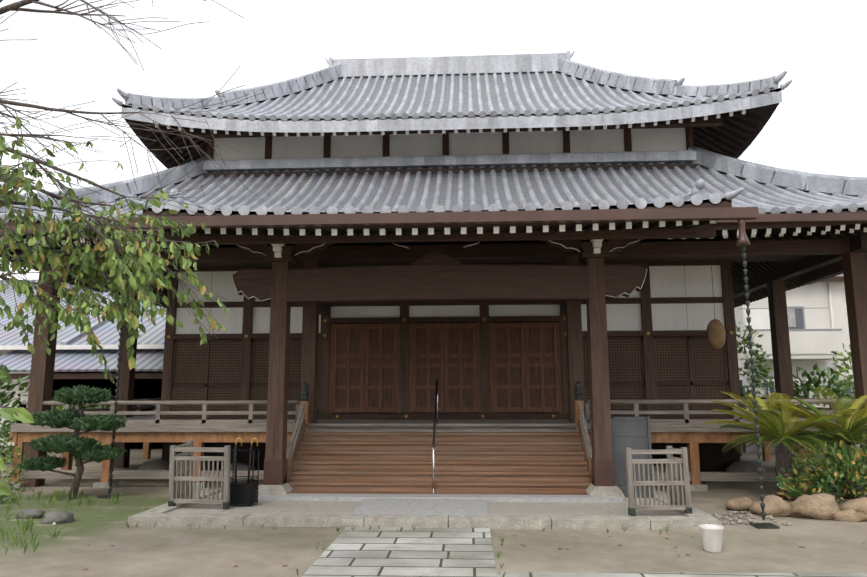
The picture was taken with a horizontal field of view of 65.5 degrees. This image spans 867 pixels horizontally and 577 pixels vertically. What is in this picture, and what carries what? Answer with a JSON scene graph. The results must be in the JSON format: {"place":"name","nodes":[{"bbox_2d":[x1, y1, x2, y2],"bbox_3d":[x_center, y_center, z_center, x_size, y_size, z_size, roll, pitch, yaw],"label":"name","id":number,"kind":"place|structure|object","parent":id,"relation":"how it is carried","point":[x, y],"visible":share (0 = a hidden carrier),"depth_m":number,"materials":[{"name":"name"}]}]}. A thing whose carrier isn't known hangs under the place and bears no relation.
{"place":"outdoors","nodes":[
{"label":"outdoors","id":0,"kind":"place"},
{"bbox_2d":[0,274,859,452],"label":"background buildings","id":1,"kind":"structure","parent":0,"point":[818,323],"depth_m":24.37,"materials":[{"name":"paint"}]},
{"bbox_2d":[0,445,866,576],"bbox_3d":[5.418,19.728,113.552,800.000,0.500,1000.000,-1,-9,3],"label":"ground","id":2,"kind":"structure","parent":0,"point":[830,546],"depth_m":8.08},
{"bbox_2d":[0,320,856,463],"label":"vegetation","id":3,"kind":"object","parent":2,"relation":"on","point":[845,385],"visible":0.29,"depth_m":19.66,"materials":[{"name":"green plant"}]},
{"bbox_2d":[0,0,866,576],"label":"vegetation","id":4,"kind":"object","parent":2,"relation":"on","point":[846,462],"visible":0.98,"depth_m":6.93,"materials":[{"name":"green plant"}]},
{"bbox_2d":[3,397,866,490],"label":"veranda","id":5,"kind":"object","parent":2,"relation":"on","point":[709,459],"visible":0.35,"depth_m":13.19,"materials":[{"name":"brown wood"}]},
{"bbox_2d":[283,379,594,494],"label":"stairs","id":6,"kind":"structure","parent":2,"relation":"on","point":[435,457],"depth_m":11.97,"materials":[{"name":"brown wood"}]},
{"bbox_2d":[164,228,715,501],"bbox_3d":[0.121,1.423,12.795,8.740,4.700,5.020,-1,-9,3],"label":"entrance porch frame","id":7,"kind":"object","parent":2,"relation":"on","point":[594,283],"visible":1,"depth_m":11.51,"materials":[{"name":"brown wood"}]},
{"bbox_2d":[15,493,866,525],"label":"rocks","id":8,"kind":"object","parent":2,"relation":"on","point":[821,506],"visible":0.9,"depth_m":9.67,"materials":[{"name":"beige stone"}]},
{"bbox_2d":[21,117,866,486],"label":"temple","id":9,"kind":"structure","parent":2,"relation":"on","point":[485,359],"depth_m":15.26,"materials":[{"name":"wood"}]},
{"bbox_2d":[0,51,866,307],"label":"roof","id":10,"kind":"structure","parent":9,"relation":"on","point":[720,190],"depth_m":16.41,"materials":[{"name":"tile"}]},
{"bbox_2d":[128,489,866,576],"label":"stone paving","id":11,"kind":"object","parent":2,"relation":"on","point":[432,544],"visible":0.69,"depth_m":9.08,"materials":[{"name":"stone"}]},
{"bbox_2d":[0,0,866,279],"label":"sky","id":12,"kind":"structure","parent":0,"point":[819,125],"materials":[{"name":"white"}]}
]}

